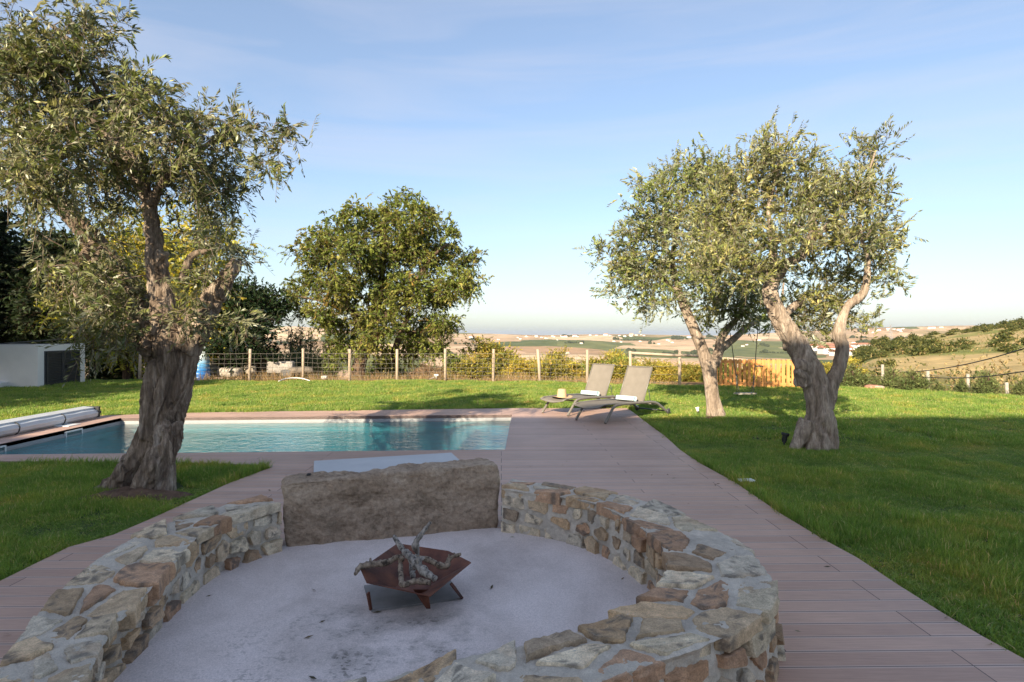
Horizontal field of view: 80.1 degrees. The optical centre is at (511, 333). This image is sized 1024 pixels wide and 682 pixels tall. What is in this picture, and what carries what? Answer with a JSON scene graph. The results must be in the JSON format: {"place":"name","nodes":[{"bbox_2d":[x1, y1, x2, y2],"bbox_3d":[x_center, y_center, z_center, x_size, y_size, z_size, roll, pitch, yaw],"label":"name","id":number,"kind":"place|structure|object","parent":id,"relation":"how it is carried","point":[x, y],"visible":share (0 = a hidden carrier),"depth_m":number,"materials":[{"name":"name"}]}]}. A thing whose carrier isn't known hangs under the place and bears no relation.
{"place":"outdoors","nodes":[
{"label":"outdoors","id":0,"kind":"place"},
{"bbox_2d":[0,337,84,386],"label":"pump house","id":1,"kind":"structure","parent":0,"point":[23,363],"depth_m":18.47,"materials":[{"name":"metal"}]},
{"bbox_2d":[46,351,63,384],"bbox_3d":[-14.296,1.078,19.070,0.033,1.005,0.700,0,0,0],"label":"louvre door","id":2,"kind":"structure","parent":1,"relation":"in","point":[59,352],"depth_m":19.03,"materials":[{"name":"metal"}]},
{"bbox_2d":[64,351,79,381],"bbox_3d":[-14.276,1.078,19.790,0.072,1.005,0.700,0,0,0],"label":"louvre door","id":3,"kind":"structure","parent":1,"relation":"in","point":[67,352],"depth_m":19.72,"materials":[{"name":"metal"}]},
{"bbox_2d":[141,370,676,384],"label":"dry grass","id":4,"kind":"structure","parent":0,"point":[262,378],"depth_m":21.56,"materials":[{"name":"plant"}]},
{"bbox_2d":[210,361,225,376],"bbox_3d":[-11.307,1.388,23.600,0.835,0.635,1.137,0,0,43],"label":"rock","id":5,"kind":"object","parent":4,"relation":"on","point":[214,366],"visible":0.15,"depth_m":23.11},
{"bbox_2d":[221,354,257,369],"bbox_3d":[-10.820,1.218,24.002,1.545,0.932,1.064,0,0,-17],"label":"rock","id":6,"kind":"object","parent":5,"relation":"on","point":[238,359],"visible":0.09,"depth_m":23.56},
{"bbox_2d":[255,352,273,373],"bbox_3d":[-10.246,1.205,24.581,1.248,0.941,0.964,0,0,-10],"label":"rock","id":7,"kind":"object","parent":6,"relation":"on","point":[263,368],"visible":0.07,"depth_m":24.25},
{"bbox_2d":[216,366,243,377],"bbox_3d":[-10.650,1.476,23.000,1.015,0.447,0.632,0,0,18],"label":"rock","id":8,"kind":"object","parent":4,"relation":"on","point":[221,371],"visible":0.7,"depth_m":22.75,"materials":[{"name":"stone"}]},
{"bbox_2d":[0,378,1023,660],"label":"lawn","id":9,"kind":"structure","parent":0,"point":[868,463],"depth_m":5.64,"materials":[{"name":"plant"}]},
{"bbox_2d":[73,486,192,501],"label":"bare soil","id":10,"kind":"structure","parent":9,"relation":"on","point":[125,491],"depth_m":6.07,"materials":[{"name":"soil"}]},
{"bbox_2d":[0,0,319,490],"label":"olive tree","id":11,"kind":"object","parent":9,"relation":"on","point":[168,343],"visible":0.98,"depth_m":6.24,"materials":[{"name":"green plant"}]},
{"bbox_2d":[138,348,697,384],"bbox_3d":[-3.268,1.234,20.791,19.704,1.377,1.702,0,0,8],"label":"wire fence","id":12,"kind":"object","parent":9,"relation":"on","point":[493,358],"visible":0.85,"depth_m":21.14,"materials":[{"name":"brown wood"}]},
{"bbox_2d":[0,408,1023,681],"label":"deck","id":13,"kind":"structure","parent":9,"relation":"on","point":[848,616],"depth_m":4.88,"materials":[{"name":"wood"}]},
{"bbox_2d":[0,406,100,436],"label":"pool cover roller","id":14,"kind":"object","parent":13,"relation":"on","point":[15,426],"visible":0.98,"depth_m":10.41,"materials":[{"name":"white plastic"}]},
{"bbox_2d":[0,415,510,452],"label":"swimming pool","id":15,"kind":"structure","parent":13,"relation":"in","point":[4,448],"depth_m":11.79,"materials":[{"name":"white plastic"}]},
{"bbox_2d":[0,421,509,454],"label":"water","id":16,"kind":"structure","parent":15,"relation":"in","point":[347,436],"depth_m":10.07,"materials":[{"name":"liquid"}]},
{"bbox_2d":[114,528,648,681],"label":"fire pit floor","id":17,"kind":"structure","parent":13,"relation":"on","point":[258,620],"depth_m":3.50,"materials":[{"name":"concrete"}]},
{"bbox_2d":[364,580,460,611],"bbox_3d":[-0.622,1.605,3.776,0.544,0.014,0.374,0,0,-18],"label":"base plate","id":18,"kind":"object","parent":17,"relation":"on","point":[383,598],"visible":0.66,"depth_m":3.69,"materials":[{"name":"metal"}]},
{"bbox_2d":[361,544,470,610],"bbox_3d":[-0.580,1.486,3.678,0.592,0.223,0.597,0,0,20],"label":"fire bowl","id":19,"kind":"object","parent":18,"relation":"on","point":[387,576],"visible":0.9,"depth_m":3.70,"materials":[{"name":"metal"}]},
{"bbox_2d":[354,555,404,575],"bbox_3d":[-0.784,1.358,3.588,0.298,0.072,0.084,0,0,-23],"label":"firewood stick","id":20,"kind":"object","parent":19,"relation":"in","point":[370,563],"visible":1,"depth_m":3.58,"materials":[{"name":"grey wood"}]},
{"bbox_2d":[398,554,430,587],"bbox_3d":[-0.606,1.370,3.484,0.144,0.109,0.332,0,0,-42],"label":"firewood stick","id":21,"kind":"object","parent":19,"relation":"in","point":[412,581],"visible":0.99,"depth_m":3.41,"materials":[{"name":"grey wood"}]},
{"bbox_2d":[392,535,437,581],"bbox_3d":[-0.559,1.300,3.541,0.366,0.195,0.092,0,0,41],"label":"firewood stick","id":22,"kind":"object","parent":19,"relation":"in","point":[414,561],"visible":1,"depth_m":3.50,"materials":[{"name":"grey wood"}]},
{"bbox_2d":[409,521,431,578],"bbox_3d":[-0.583,1.318,3.722,0.103,0.307,0.190,0,0,29],"label":"firewood stick","id":23,"kind":"object","parent":19,"relation":"in","point":[415,546],"visible":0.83,"depth_m":3.74,"materials":[{"name":"grey wood"}]},
{"bbox_2d":[416,553,460,569],"bbox_3d":[-0.446,1.370,3.659,0.280,0.086,0.099,0,0,0],"label":"firewood stick","id":24,"kind":"object","parent":19,"relation":"in","point":[439,565],"visible":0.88,"depth_m":3.66,"materials":[{"name":"grey wood"}]},
{"bbox_2d":[314,453,458,471],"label":"landing slab","id":25,"kind":"structure","parent":13,"relation":"on","point":[360,464],"depth_m":7.46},
{"bbox_2d":[281,458,499,546],"bbox_3d":[-0.952,1.411,4.931,1.732,0.682,0.303,0,0,-16],"label":"bench stone","id":26,"kind":"object","parent":13,"relation":"on","point":[398,500],"visible":0.84,"depth_m":4.81,"materials":[{"name":"stone"}]},
{"bbox_2d":[0,479,785,681],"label":"stone wall","id":27,"kind":"structure","parent":13,"relation":"on","point":[705,608],"depth_m":2.99,"materials":[{"name":"stone"}]},
{"bbox_2d":[540,363,630,415],"bbox_3d":[1.558,1.144,12.804,2.215,0.962,0.772,0,0,-44],"label":"sun lounger","id":28,"kind":"object","parent":13,"relation":"on","point":[599,377],"visible":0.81,"depth_m":13.01,"materials":[{"name":"fabric"}]},
{"bbox_2d":[552,389,571,397],"bbox_3d":[1.002,1.203,12.246,0.426,0.174,0.426,0,0,0],"label":"straw hat","id":29,"kind":"object","parent":28,"relation":"on","point":[561,393],"visible":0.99,"depth_m":12.17,"materials":[{"name":"wicker"}]},
{"bbox_2d":[581,390,599,395],"bbox_3d":[1.650,1.265,12.895,0.434,0.095,0.103,0,-20,43],"label":"rolled towel","id":30,"kind":"object","parent":28,"relation":"on","point":[586,392],"visible":1,"depth_m":12.84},
{"bbox_2d":[574,366,669,423],"bbox_3d":[2.131,1.144,11.781,2.215,0.962,0.772,0,0,-44],"label":"sun lounger","id":31,"kind":"object","parent":13,"relation":"on","point":[636,380],"visible":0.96,"depth_m":11.99,"materials":[{"name":"beige metal"}]},
{"bbox_2d":[616,395,636,400],"bbox_3d":[2.224,1.265,11.872,0.434,0.095,0.104,0,-20,43],"label":"rolled towel","id":32,"kind":"object","parent":31,"relation":"on","point":[627,398],"visible":0.98,"depth_m":11.82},
{"bbox_2d":[571,132,790,416],"bbox_3d":[3.512,-1.079,12.047,4.600,5.795,2.667,0,0,0],"label":"olive tree","id":33,"kind":"object","parent":9,"relation":"on","point":[625,268],"visible":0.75,"depth_m":11.78,"materials":[{"name":"green plant"}]},
{"bbox_2d":[730,327,757,394],"bbox_3d":[4.889,0.526,12.892,0.606,1.567,0.204,0,0,-10],"label":"rope swing","id":34,"kind":"object","parent":33,"relation":"hanging from","point":[745,393],"visible":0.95,"depth_m":12.87,"materials":[{"name":"fabric"}]},
{"bbox_2d":[717,359,797,386],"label":"picket gate","id":35,"kind":"structure","parent":9,"relation":"on","point":[768,362],"depth_m":18.18,"materials":[{"name":"yellow wood"}]},
{"bbox_2d":[781,432,789,445],"bbox_3d":[3.949,1.553,8.802,0.115,0.254,0.114,0,0,0],"label":"garden spotlight","id":36,"kind":"object","parent":9,"relation":"on","point":[784,437],"visible":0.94,"depth_m":8.76,"materials":[{"name":"black metal"}]},
{"bbox_2d":[665,106,929,449],"bbox_3d":[4.074,-0.801,8.723,3.692,5.254,2.374,0,0,0],"label":"olive tree","id":37,"kind":"object","parent":9,"relation":"on","point":[816,428],"visible":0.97,"depth_m":8.60,"materials":[{"name":"green plant"}]},
{"bbox_2d":[1010,377,1023,395],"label":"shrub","id":38,"kind":"object","parent":9,"relation":"on","point":[1018,389],"visible":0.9,"depth_m":15.98,"materials":[{"name":"plant"}]},
{"bbox_2d":[0,0,1023,335],"label":"sky","id":39,"kind":"structure","parent":0,"point":[521,120],"materials":[{"name":"blue"}]},
{"bbox_2d":[85,325,1023,393],"bbox_3d":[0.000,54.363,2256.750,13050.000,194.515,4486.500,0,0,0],"label":"terrain","id":40,"kind":"structure","parent":0,"point":[593,344],"depth_m":1800.59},
{"bbox_2d":[0,221,21,313],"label":"evergreen tree","id":41,"kind":"object","parent":40,"relation":"on","point":[2,290],"visible":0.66,"depth_m":25.30,"materials":[{"name":"green plant"}]},
{"bbox_2d":[0,191,40,342],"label":"evergreen tree","id":42,"kind":"object","parent":40,"relation":"on","point":[4,215],"visible":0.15,"depth_m":26.51,"materials":[{"name":"green plant"}]},
{"bbox_2d":[0,222,58,343],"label":"evergreen tree","id":43,"kind":"object","parent":40,"relation":"on","point":[12,254],"visible":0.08,"depth_m":25.91,"materials":[{"name":"green plant"}]},
{"bbox_2d":[6,318,62,342],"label":"evergreen tree","id":44,"kind":"object","parent":40,"relation":"on","point":[29,338],"visible":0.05,"depth_m":24.66,"materials":[{"name":"green plant"}]},
{"bbox_2d":[0,224,91,343],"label":"evergreen tree","id":45,"kind":"object","parent":40,"relation":"on","point":[27,317],"visible":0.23,"depth_m":24.16,"materials":[{"name":"green plant"}]},
{"bbox_2d":[52,304,119,379],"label":"evergreen tree","id":46,"kind":"object","parent":40,"relation":"on","point":[99,375],"visible":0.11,"depth_m":24.14,"materials":[{"name":"green plant"}]},
{"bbox_2d":[21,195,181,379],"bbox_3d":[-14.803,-1.498,23.099,5.810,7.382,5.081,0,0,28],"label":"autumn tree","id":47,"kind":"object","parent":40,"relation":"on","point":[125,368],"visible":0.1,"depth_m":22.64,"materials":[{"name":"green plant"}]},
{"bbox_2d":[85,330,145,379],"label":"evergreen tree","id":48,"kind":"object","parent":40,"relation":"on","point":[120,372],"visible":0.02,"depth_m":24.76,"materials":[{"name":"green plant"}]},
{"bbox_2d":[87,258,143,378],"bbox_3d":[-17.333,-0.531,26.564,3.321,6.455,4.417,0,0,-50],"label":"evergreen tree","id":49,"kind":"object","parent":40,"relation":"on","point":[114,377],"visible":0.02,"depth_m":26.19,"materials":[{"name":"green plant"}]},
{"bbox_2d":[122,210,209,274],"bbox_3d":[-18.332,-2.117,31.517,6.276,8.721,7.175,0,0,-37],"label":"autumn tree","id":50,"kind":"object","parent":40,"relation":"on","point":[161,220],"depth_m":30.87,"materials":[{"name":"green plant"}]},
{"bbox_2d":[196,347,210,379],"bbox_3d":[-11.424,1.070,22.400,0.629,1.300,0.629,0,0,0],"label":"inflatable float","id":51,"kind":"object","parent":40,"relation":"on","point":[202,367],"visible":0.34,"depth_m":22.20,"materials":[{"name":"blue plastic"}]},
{"bbox_2d":[146,192,272,379],"bbox_3d":[-12.085,-1.746,23.567,4.956,7.920,5.666,0,0,2],"label":"autumn tree","id":52,"kind":"object","parent":40,"relation":"on","point":[191,249],"visible":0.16,"depth_m":22.99,"materials":[{"name":"green plant"}]},
{"bbox_2d":[199,275,295,379],"bbox_3d":[-10.261,0.012,23.347,3.720,4.610,4.024,0,0,-24],"label":"evergreen tree","id":53,"kind":"object","parent":40,"relation":"on","point":[271,306],"visible":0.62,"depth_m":22.98,"materials":[{"name":"green plant"}]},
{"bbox_2d":[267,361,294,373],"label":"concrete block","id":54,"kind":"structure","parent":40,"relation":"on","point":[283,366],"depth_m":23.16,"materials":[{"name":"concrete"}]},
{"bbox_2d":[261,347,317,380],"bbox_3d":[-9.706,1.516,25.632,3.939,2.249,3.137,0,0,-35],"label":"reed clump","id":55,"kind":"object","parent":40,"relation":"on","point":[297,365],"visible":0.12,"depth_m":25.43,"materials":[{"name":"green plant"}]},
{"bbox_2d":[279,328,301,356],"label":"cypress tree","id":56,"kind":"object","parent":40,"relation":"on","point":[288,342],"visible":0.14,"depth_m":39.88,"materials":[{"name":"plant"}]},
{"bbox_2d":[288,325,311,354],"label":"cypress tree","id":57,"kind":"object","parent":40,"relation":"on","point":[300,342],"visible":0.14,"depth_m":39.95,"materials":[{"name":"plant"}]},
{"bbox_2d":[288,367,312,373],"bbox_3d":[-7.914,1.402,22.794,0.909,0.286,0.515,0,0,-29],"label":"rock","id":58,"kind":"object","parent":40,"relation":"on","point":[298,370],"visible":0.69,"depth_m":22.59,"materials":[{"name":"stone"}]},
{"bbox_2d":[276,344,326,366],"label":"reed clump","id":59,"kind":"object","parent":40,"relation":"on","point":[299,352],"visible":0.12,"depth_m":26.96,"materials":[{"name":"plant"}]},
{"bbox_2d":[300,330,321,356],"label":"cypress tree","id":60,"kind":"object","parent":40,"relation":"on","point":[312,342],"visible":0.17,"depth_m":39.92,"materials":[{"name":"plant"}]},
{"bbox_2d":[295,348,346,378],"bbox_3d":[-8.118,1.574,25.779,3.559,2.032,2.834,0,0,38],"label":"reed clump","id":61,"kind":"object","parent":40,"relation":"on","point":[317,364],"visible":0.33,"depth_m":25.39,"materials":[{"name":"green plant"}]},
{"bbox_2d":[276,186,494,379],"bbox_3d":[-5.411,-2.082,24.430,9.040,8.460,5.450,0,0,-10],"label":"ash tree","id":62,"kind":"object","parent":40,"relation":"on","point":[417,290],"visible":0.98,"depth_m":23.73,"materials":[{"name":"green plant"}]},
{"bbox_2d":[365,361,409,380],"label":"shrub","id":63,"kind":"object","parent":40,"relation":"on","point":[371,370],"visible":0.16,"depth_m":25.95,"materials":[{"name":"green plant"}]},
{"bbox_2d":[376,369,404,379],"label":"reed clump","id":64,"kind":"object","parent":40,"relation":"on","point":[389,374],"visible":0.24,"depth_m":25.20,"materials":[{"name":"brown plant"}]},
{"bbox_2d":[406,360,450,379],"bbox_3d":[-3.247,1.739,23.450,2.226,1.454,2.467,0,0,11],"label":"brush heap","id":65,"kind":"object","parent":40,"relation":"on","point":[427,370],"visible":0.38,"depth_m":23.23,"materials":[{"name":"brown plant"}]},
{"bbox_2d":[438,352,465,378],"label":"shrub","id":66,"kind":"object","parent":40,"relation":"on","point":[455,358],"visible":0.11,"depth_m":24.27,"materials":[{"name":"green plant"}]},
{"bbox_2d":[447,351,500,380],"bbox_3d":[-1.347,1.372,22.547,2.109,1.418,2.149,0,0,-36],"label":"shrub","id":67,"kind":"object","parent":40,"relation":"on","point":[466,368],"visible":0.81,"depth_m":22.12,"materials":[{"name":"green plant"}]},
{"bbox_2d":[456,334,522,380],"bbox_3d":[-1.225,1.253,25.704,3.270,2.638,3.333,0,0,24],"label":"shrub","id":68,"kind":"object","parent":40,"relation":"on","point":[487,347],"visible":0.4,"depth_m":25.15,"materials":[{"name":"green plant"}]},
{"bbox_2d":[488,346,533,379],"bbox_3d":[-0.188,1.593,25.843,2.244,2.113,1.875,0,0,-4],"label":"shrub","id":69,"kind":"object","parent":40,"relation":"on","point":[515,358],"visible":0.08,"depth_m":25.77,"materials":[{"name":"green plant"}]},
{"bbox_2d":[497,357,537,380],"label":"shrub","id":70,"kind":"object","parent":40,"relation":"on","point":[516,363],"visible":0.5,"depth_m":23.25,"materials":[{"name":"yellow plant"}]},
{"bbox_2d":[531,355,577,380],"bbox_3d":[1.631,1.416,22.509,1.946,1.308,1.983,0,0,-11],"label":"shrub","id":71,"kind":"object","parent":40,"relation":"on","point":[559,368],"visible":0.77,"depth_m":22.17,"materials":[{"name":"yellow plant"}]},
{"bbox_2d":[540,345,573,381],"bbox_3d":[1.944,1.501,25.926,1.768,2.186,1.735,0,0,-12],"label":"shrub","id":72,"kind":"object","parent":40,"relation":"on","point":[560,356],"visible":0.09,"depth_m":25.94,"materials":[{"name":"yellow plant"}]},
{"bbox_2d":[564,359,589,379],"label":"shrub","id":73,"kind":"object","parent":40,"relation":"on","point":[577,369],"visible":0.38,"depth_m":23.31,"materials":[{"name":"yellow plant"}]},
{"bbox_2d":[567,354,613,369],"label":"shrub","id":74,"kind":"object","parent":40,"relation":"on","point":[592,361],"visible":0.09,"depth_m":25.26,"materials":[{"name":"yellow plant"}]},
{"bbox_2d":[602,346,625,360],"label":"shrub","id":75,"kind":"object","parent":40,"relation":"on","point":[614,353],"visible":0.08,"depth_m":26.97,"materials":[{"name":"yellow plant"}]},
{"bbox_2d":[611,357,638,381],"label":"shrub","id":76,"kind":"object","parent":40,"relation":"on","point":[621,370],"visible":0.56,"depth_m":22.20,"materials":[{"name":"yellow plant"}]},
{"bbox_2d":[599,355,655,381],"bbox_3d":[4.527,1.651,24.646,2.048,1.602,2.578,0,0,-44],"label":"shrub","id":77,"kind":"object","parent":40,"relation":"on","point":[621,358],"visible":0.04,"depth_m":24.63,"materials":[{"name":"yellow plant"}]},
{"bbox_2d":[637,356,677,381],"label":"shrub","id":78,"kind":"object","parent":40,"relation":"on","point":[649,363],"visible":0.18,"depth_m":25.04,"materials":[{"name":"yellow plant"}]},
{"bbox_2d":[652,361,677,381],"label":"shrub","id":79,"kind":"object","parent":40,"relation":"on","point":[664,369],"visible":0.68,"depth_m":23.29,"materials":[{"name":"yellow plant"}]},
{"bbox_2d":[668,359,701,381],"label":"shrub","id":80,"kind":"object","parent":40,"relation":"on","point":[693,369],"visible":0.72,"depth_m":22.29,"materials":[{"name":"yellow plant"}]},
{"bbox_2d":[676,364,701,381],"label":"shrub","id":81,"kind":"object","parent":40,"relation":"on","point":[693,380],"visible":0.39,"depth_m":22.21,"materials":[{"name":"plant"}]},
{"bbox_2d":[718,357,737,381],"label":"shrub","id":82,"kind":"object","parent":40,"relation":"on","point":[727,369],"visible":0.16,"depth_m":24.25,"materials":[{"name":"brown plant"}]},
{"bbox_2d":[737,363,766,381],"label":"shrub","id":83,"kind":"object","parent":40,"relation":"on","point":[747,373],"visible":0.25,"depth_m":21.79,"materials":[{"name":"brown plant"}]},
{"bbox_2d":[820,361,845,373],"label":"shrub","id":84,"kind":"object","parent":40,"relation":"on","point":[828,367],"visible":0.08,"depth_m":22.39,"materials":[{"name":"yellow plant"}]},
{"bbox_2d":[816,346,853,353],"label":"village house","id":85,"kind":"structure","parent":40,"relation":"on","point":[821,350],"depth_m":556.25,"materials":[{"name":"tile"}]},
{"bbox_2d":[824,354,869,377],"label":"shrub","id":86,"kind":"object","parent":40,"relation":"on","point":[851,360],"visible":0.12,"depth_m":23.31,"materials":[{"name":"yellow plant"}]},
{"bbox_2d":[839,362,877,387],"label":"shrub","id":87,"kind":"object","parent":40,"relation":"on","point":[853,377],"visible":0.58,"depth_m":18.36,"materials":[{"name":"plant"}]},
{"bbox_2d":[867,352,890,358],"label":"scrub bush","id":88,"kind":"object","parent":40,"relation":"on","point":[878,354],"visible":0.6,"depth_m":94.17,"materials":[{"name":"green plant"}]},
{"bbox_2d":[874,359,897,366],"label":"scrub bush","id":89,"kind":"object","parent":40,"relation":"on","point":[889,362],"visible":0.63,"depth_m":71.10,"materials":[{"name":"green plant"}]},
{"bbox_2d":[874,364,902,388],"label":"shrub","id":90,"kind":"object","parent":40,"relation":"on","point":[889,378],"visible":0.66,"depth_m":18.11,"materials":[{"name":"green plant"}]},
{"bbox_2d":[882,343,906,352],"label":"scrub bush","id":91,"kind":"object","parent":40,"relation":"on","point":[892,347],"visible":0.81,"depth_m":109.46,"materials":[{"name":"green plant"}]},
{"bbox_2d":[889,368,935,391],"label":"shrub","id":92,"kind":"object","parent":40,"relation":"on","point":[912,380],"visible":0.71,"depth_m":17.50,"materials":[{"name":"plant"}]},
{"bbox_2d":[907,337,921,345],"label":"scrub bush","id":93,"kind":"object","parent":40,"relation":"on","point":[910,342],"visible":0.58,"depth_m":140.03,"materials":[{"name":"green plant"}]},
{"bbox_2d":[903,343,930,355],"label":"scrub bush","id":94,"kind":"object","parent":40,"relation":"on","point":[918,351],"visible":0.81,"depth_m":89.53,"materials":[{"name":"green plant"}]},
{"bbox_2d":[846,364,1008,393],"bbox_3d":[12.663,1.825,19.199,0.274,1.685,5.170,0,0,-27],"label":"post fence","id":95,"kind":"object","parent":40,"relation":"on","point":[928,374],"visible":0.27,"depth_m":18.11,"materials":[{"name":"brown wood"}]},
{"bbox_2d":[914,348,1023,371],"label":"black cable","id":96,"kind":"object","parent":95,"relation":"attached to","point":[973,362],"visible":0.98,"depth_m":15.90,"materials":[{"name":"rubber"}]},
{"bbox_2d":[923,371,1023,378],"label":"black cable","id":97,"kind":"object","parent":95,"relation":"attached to","point":[980,376],"visible":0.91,"depth_m":15.61,"materials":[{"name":"rubber"}]},
{"bbox_2d":[924,337,943,344],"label":"scrub bush","id":98,"kind":"object","parent":40,"relation":"on","point":[933,340],"visible":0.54,"depth_m":117.61,"materials":[{"name":"green plant"}]},
{"bbox_2d":[930,380,946,391],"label":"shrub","id":99,"kind":"object","parent":40,"relation":"on","point":[938,386],"visible":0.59,"depth_m":17.57,"materials":[{"name":"green plant"}]},
{"bbox_2d":[856,322,1023,393],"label":"undergrowth","id":100,"kind":"object","parent":40,"relation":"on","point":[1011,382],"visible":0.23,"depth_m":45.93,"materials":[{"name":"green plant"}]},
{"bbox_2d":[944,339,960,348],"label":"scrub bush","id":101,"kind":"object","parent":40,"relation":"on","point":[951,344],"visible":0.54,"depth_m":100.97,"materials":[{"name":"green plant"}]},
{"bbox_2d":[951,377,971,392],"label":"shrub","id":102,"kind":"object","parent":40,"relation":"on","point":[961,386],"visible":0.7,"depth_m":17.13,"materials":[{"name":"green plant"}]},
{"bbox_2d":[953,337,972,346],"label":"scrub bush","id":103,"kind":"object","parent":40,"relation":"on","point":[963,340],"visible":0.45,"depth_m":103.79,"materials":[{"name":"green plant"}]},
{"bbox_2d":[968,369,1012,393],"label":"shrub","id":104,"kind":"object","parent":40,"relation":"on","point":[986,385],"visible":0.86,"depth_m":16.71,"materials":[{"name":"green plant"}]},
{"bbox_2d":[985,339,1005,346],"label":"scrub bush","id":105,"kind":"object","parent":40,"relation":"on","point":[994,343],"visible":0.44,"depth_m":93.78,"materials":[{"name":"green plant"}]},
{"bbox_2d":[988,331,1012,341],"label":"scrub bush","id":106,"kind":"object","parent":40,"relation":"on","point":[1001,337],"visible":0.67,"depth_m":103.63,"materials":[{"name":"green plant"}]},
{"bbox_2d":[994,343,1021,351],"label":"scrub bush","id":107,"kind":"object","parent":40,"relation":"on","point":[1012,348],"visible":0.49,"depth_m":80.88,"materials":[{"name":"green plant"}]},
{"bbox_2d":[208,461,945,678],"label":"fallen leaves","id":108,"kind":"object","parent":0,"point":[312,677],"visible":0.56,"depth_m":3.40,"materials":[{"name":"plant"}]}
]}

